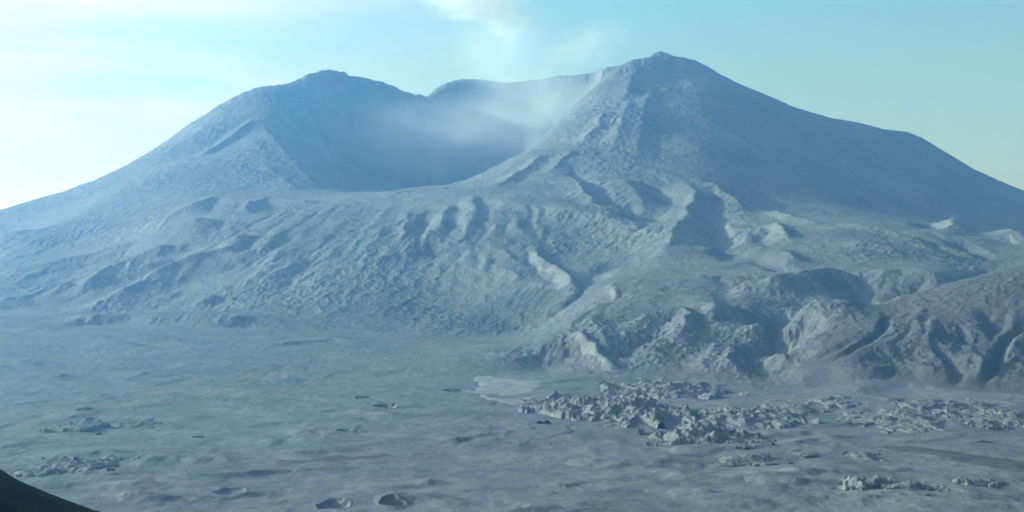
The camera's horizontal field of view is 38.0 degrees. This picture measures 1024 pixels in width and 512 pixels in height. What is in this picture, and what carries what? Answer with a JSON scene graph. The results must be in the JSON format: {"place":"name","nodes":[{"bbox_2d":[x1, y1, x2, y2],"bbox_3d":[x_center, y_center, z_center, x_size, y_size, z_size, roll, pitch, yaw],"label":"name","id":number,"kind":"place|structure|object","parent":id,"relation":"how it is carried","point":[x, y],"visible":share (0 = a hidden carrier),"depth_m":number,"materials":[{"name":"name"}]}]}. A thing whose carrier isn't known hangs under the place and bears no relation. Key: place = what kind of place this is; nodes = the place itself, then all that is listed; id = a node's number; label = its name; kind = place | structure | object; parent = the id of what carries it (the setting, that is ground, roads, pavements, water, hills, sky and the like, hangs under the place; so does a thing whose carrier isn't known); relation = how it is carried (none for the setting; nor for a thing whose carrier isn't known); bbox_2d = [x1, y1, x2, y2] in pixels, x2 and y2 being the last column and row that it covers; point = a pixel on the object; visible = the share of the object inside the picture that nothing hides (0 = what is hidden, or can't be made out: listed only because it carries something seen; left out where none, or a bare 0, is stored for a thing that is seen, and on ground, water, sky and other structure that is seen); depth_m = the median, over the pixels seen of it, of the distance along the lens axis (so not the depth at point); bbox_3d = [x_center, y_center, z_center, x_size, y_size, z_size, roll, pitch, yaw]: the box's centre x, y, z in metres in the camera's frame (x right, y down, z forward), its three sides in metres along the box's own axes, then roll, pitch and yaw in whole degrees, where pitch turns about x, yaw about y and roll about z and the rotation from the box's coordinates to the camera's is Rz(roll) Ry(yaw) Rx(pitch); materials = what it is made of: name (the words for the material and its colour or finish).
{"place":"outdoors","nodes":[
{"label":"outdoors","id":0,"kind":"place"},
{"bbox_2d":[0,469,99,511],"bbox_3d":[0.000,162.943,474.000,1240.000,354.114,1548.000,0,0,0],"label":"hillside","id":1,"kind":"structure","parent":0,"point":[16,495],"depth_m":396.21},
{"bbox_2d":[366,115,431,185],"bbox_3d":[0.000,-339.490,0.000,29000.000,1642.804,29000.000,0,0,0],"label":"ground","id":2,"kind":"structure","parent":0,"point":[413,160],"depth_m":9243.51,"materials":[{"name":"grey stone"}]},
{"bbox_2d":[0,51,1023,316],"bbox_3d":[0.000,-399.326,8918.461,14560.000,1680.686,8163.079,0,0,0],"label":"volcano","id":3,"kind":"structure","parent":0,"point":[292,193],"depth_m":6734.42,"materials":[{"name":"grey stone"}]},
{"bbox_2d":[464,196,479,235],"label":"scree","id":4,"kind":"structure","parent":3,"relation":"on","point":[475,217],"depth_m":5752.79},
{"bbox_2d":[625,88,635,97],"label":"scree","id":5,"kind":"structure","parent":3,"relation":"on","point":[630,92],"depth_m":7984.45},
{"bbox_2d":[943,214,961,233],"bbox_3d":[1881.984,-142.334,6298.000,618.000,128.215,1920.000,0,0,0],"label":"scree","id":6,"kind":"structure","parent":3,"relation":"on","point":[952,225],"depth_m":5774.83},
{"bbox_2d":[0,285,1023,511],"bbox_3d":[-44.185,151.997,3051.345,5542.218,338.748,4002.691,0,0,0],"label":"ground","id":7,"kind":"structure","parent":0,"point":[255,392],"depth_m":2586.71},
{"bbox_2d":[7,467,61,478],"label":"debris mound","id":8,"kind":"object","parent":7,"relation":"on","point":[26,474],"visible":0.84,"depth_m":2030.91,"materials":[{"name":"grey stone"}]},
{"bbox_2d":[13,454,140,474],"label":"debris mound","id":9,"kind":"object","parent":7,"relation":"on","point":[70,463],"visible":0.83,"depth_m":2104.65,"materials":[{"name":"grey stone"}]},
{"bbox_2d":[39,417,120,434],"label":"debris mound","id":10,"kind":"object","parent":7,"relation":"on","point":[89,424],"visible":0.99,"depth_m":2584.03,"materials":[{"name":"grey stone"}]},
{"bbox_2d":[70,314,96,323],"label":"ash flat","id":11,"kind":"structure","parent":7,"relation":"on","point":[89,319],"depth_m":4841.37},
{"bbox_2d":[71,407,104,410],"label":"steam pit","id":12,"kind":"object","parent":7,"relation":"on","point":[87,409],"visible":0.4,"depth_m":2900.20,"materials":[{"name":"grey"}]},
{"bbox_2d":[105,418,161,427],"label":"debris mound","id":13,"kind":"object","parent":7,"relation":"on","point":[128,422],"visible":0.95,"depth_m":2667.91,"materials":[{"name":"grey stone"}]},
{"bbox_2d":[190,435,211,438],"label":"steam pit","id":14,"kind":"object","parent":7,"relation":"on","point":[195,437],"visible":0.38,"depth_m":2488.43,"materials":[{"name":"grey soil"}]},
{"bbox_2d":[209,487,250,498],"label":"steam pit","id":15,"kind":"object","parent":7,"relation":"on","point":[231,493],"visible":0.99,"depth_m":1882.30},
{"bbox_2d":[308,497,352,509],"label":"steam pit","id":16,"kind":"object","parent":7,"relation":"on","point":[329,503],"visible":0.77,"depth_m":1822.65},
{"bbox_2d":[274,453,393,465],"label":"mud flow","id":17,"kind":"object","parent":7,"relation":"on","point":[339,457],"visible":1,"depth_m":2207.13,"materials":[{"name":"grey soil"}]},
{"bbox_2d":[333,428,354,431],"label":"steam pit","id":18,"kind":"object","parent":7,"relation":"on","point":[344,430],"visible":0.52,"depth_m":2537.14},
{"bbox_2d":[352,395,375,398],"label":"steam pit","id":19,"kind":"object","parent":7,"relation":"on","point":[364,397],"visible":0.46,"depth_m":3143.14,"materials":[{"name":"grey soil"}]},
{"bbox_2d":[368,403,402,408],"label":"steam pit","id":20,"kind":"object","parent":7,"relation":"on","point":[387,405],"visible":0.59,"depth_m":2965.58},
{"bbox_2d":[376,493,408,507],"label":"steam pit","id":21,"kind":"object","parent":7,"relation":"on","point":[395,500],"visible":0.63,"depth_m":1827.50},
{"bbox_2d":[436,388,475,392],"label":"steam pit","id":22,"kind":"object","parent":7,"relation":"on","point":[450,390],"visible":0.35,"depth_m":3315.69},
{"bbox_2d":[472,376,543,395],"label":"ash flat","id":23,"kind":"structure","parent":7,"relation":"on","point":[500,386],"depth_m":3391.14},
{"bbox_2d":[480,394,536,405],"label":"ash flat","id":24,"kind":"structure","parent":7,"relation":"on","point":[510,401],"depth_m":3065.28,"materials":[{"name":"grey sand"}]},
{"bbox_2d":[518,397,555,407],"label":"debris mound","id":25,"kind":"object","parent":7,"relation":"on","point":[537,401],"visible":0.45,"depth_m":2985.38,"materials":[{"name":"grey stone"}]},
{"bbox_2d":[518,390,603,423],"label":"debris mound","id":26,"kind":"object","parent":7,"relation":"on","point":[577,407],"visible":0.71,"depth_m":2824.41,"materials":[{"name":"grey stone"}]},
{"bbox_2d":[599,419,615,421],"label":"debris mound","id":27,"kind":"object","parent":7,"relation":"on","point":[608,420],"visible":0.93,"depth_m":2692.61,"materials":[{"name":"grey stone"}]},
{"bbox_2d":[594,424,623,427],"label":"debris mound","id":28,"kind":"object","parent":7,"relation":"on","point":[611,425],"visible":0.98,"depth_m":2631.99,"materials":[{"name":"grey stone"}]},
{"bbox_2d":[592,393,697,428],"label":"debris mound","id":29,"kind":"object","parent":7,"relation":"on","point":[627,411],"visible":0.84,"depth_m":2748.83,"materials":[{"name":"grey stone"}]},
{"bbox_2d":[596,377,752,399],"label":"debris mound","id":30,"kind":"object","parent":7,"relation":"on","point":[661,388],"visible":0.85,"depth_m":3239.79,"materials":[{"name":"grey stone"}]},
{"bbox_2d":[638,420,761,445],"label":"debris mound","id":31,"kind":"object","parent":7,"relation":"on","point":[692,432],"visible":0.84,"depth_m":2425.34,"materials":[{"name":"grey stone"}]},
{"bbox_2d":[727,443,754,447],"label":"debris mound","id":32,"kind":"object","parent":7,"relation":"on","point":[740,445],"visible":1,"depth_m":2302.39,"materials":[{"name":"grey stone"}]},
{"bbox_2d":[742,426,756,428],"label":"debris mound","id":33,"kind":"object","parent":7,"relation":"on","point":[749,427],"visible":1,"depth_m":2604.13,"materials":[{"name":"grey stone"}]},
{"bbox_2d":[724,435,775,444],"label":"debris mound","id":34,"kind":"object","parent":7,"relation":"on","point":[752,439],"visible":0.63,"depth_m":2391.04,"materials":[{"name":"grey stone"}]},
{"bbox_2d":[708,453,792,466],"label":"debris mound","id":35,"kind":"object","parent":7,"relation":"on","point":[750,460],"visible":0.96,"depth_m":2159.76,"materials":[{"name":"grey stone"}]},
{"bbox_2d":[698,403,820,432],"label":"debris mound","id":36,"kind":"object","parent":7,"relation":"on","point":[767,416],"visible":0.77,"depth_m":2677.19,"materials":[{"name":"grey stone"}]},
{"bbox_2d":[770,402,828,415],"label":"debris mound","id":37,"kind":"object","parent":7,"relation":"on","point":[801,409],"visible":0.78,"depth_m":2865.60,"materials":[{"name":"grey stone"}]},
{"bbox_2d":[798,453,816,456],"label":"debris mound","id":38,"kind":"object","parent":7,"relation":"on","point":[807,455],"visible":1,"depth_m":2207.17,"materials":[{"name":"grey stone"}]},
{"bbox_2d":[807,395,867,409],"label":"debris mound","id":39,"kind":"object","parent":7,"relation":"on","point":[838,401],"visible":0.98,"depth_m":2973.07,"materials":[{"name":"grey stone"}]},
{"bbox_2d":[841,451,887,460],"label":"debris mound","id":40,"kind":"object","parent":7,"relation":"on","point":[863,455],"visible":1,"depth_m":2201.71,"materials":[{"name":"grey stone"}]},
{"bbox_2d":[837,475,893,490],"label":"debris mound","id":41,"kind":"object","parent":7,"relation":"on","point":[849,482],"visible":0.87,"depth_m":1904.27,"materials":[{"name":"grey stone"}]},
{"bbox_2d":[836,407,944,433],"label":"debris mound","id":42,"kind":"object","parent":7,"relation":"on","point":[891,420],"visible":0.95,"depth_m":2662.83,"materials":[{"name":"grey stone"}]},
{"bbox_2d":[880,480,950,491],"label":"debris mound","id":43,"kind":"object","parent":7,"relation":"on","point":[909,484],"visible":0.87,"depth_m":1880.60,"materials":[{"name":"grey stone"}]},
{"bbox_2d":[880,446,1023,471],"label":"mud flow","id":44,"kind":"object","parent":7,"relation":"on","point":[1011,465],"visible":1,"depth_m":2187.75,"materials":[{"name":"grey soil"}]},
{"bbox_2d":[891,398,1017,416],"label":"debris mound","id":45,"kind":"object","parent":7,"relation":"on","point":[935,407],"visible":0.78,"depth_m":2862.04,"materials":[{"name":"grey stone"}]},
{"bbox_2d":[951,477,1005,487],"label":"debris mound","id":46,"kind":"object","parent":7,"relation":"on","point":[988,482],"visible":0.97,"depth_m":1938.97,"materials":[{"name":"grey stone"}]},
{"bbox_2d":[941,405,1023,426],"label":"debris mound","id":47,"kind":"object","parent":7,"relation":"on","point":[1008,416],"visible":0.91,"depth_m":2751.25,"materials":[{"name":"grey stone"}]},
{"bbox_2d":[956,417,1010,429],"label":"debris mound","id":48,"kind":"object","parent":7,"relation":"on","point":[989,424],"visible":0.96,"depth_m":2623.44,"materials":[{"name":"grey stone"}]},
{"bbox_2d":[0,0,1023,209],"label":"sky","id":49,"kind":"structure","parent":0,"point":[88,88],"materials":[{"name":"blue"}]},
{"bbox_2d":[528,224,1023,387],"bbox_3d":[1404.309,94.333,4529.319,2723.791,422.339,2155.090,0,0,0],"label":"foothills","id":50,"kind":"structure","parent":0,"point":[765,310],"depth_m":4405.09,"materials":[{"name":"grey stone"}]},
{"bbox_2d":[525,248,580,294],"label":"scree","id":51,"kind":"structure","parent":50,"relation":"on","point":[567,279],"depth_m":5025.51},
{"bbox_2d":[570,331,615,371],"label":"scree","id":52,"kind":"structure","parent":50,"relation":"on","point":[589,346],"depth_m":3863.82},
{"bbox_2d":[582,303,609,324],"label":"scree","id":53,"kind":"structure","parent":50,"relation":"on","point":[596,309],"depth_m":4243.40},
{"bbox_2d":[609,287,621,301],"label":"scree","id":54,"kind":"structure","parent":50,"relation":"on","point":[615,293],"depth_m":4494.10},
{"bbox_2d":[770,225,792,241],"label":"scree","id":55,"kind":"structure","parent":50,"relation":"on","point":[776,229],"depth_m":5226.99,"materials":[{"name":"grey gravel"}]},
{"bbox_2d":[1009,234,1023,244],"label":"scree","id":56,"kind":"structure","parent":50,"relation":"on","point":[1013,240],"depth_m":5167.42,"materials":[{"name":"grey gravel"}]},
{"bbox_2d":[797,265,1023,393],"bbox_3d":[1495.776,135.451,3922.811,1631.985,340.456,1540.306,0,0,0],"label":"hill","id":57,"kind":"structure","parent":0,"point":[966,334],"depth_m":3614.95,"materials":[{"name":"grey stone"}]}
]}

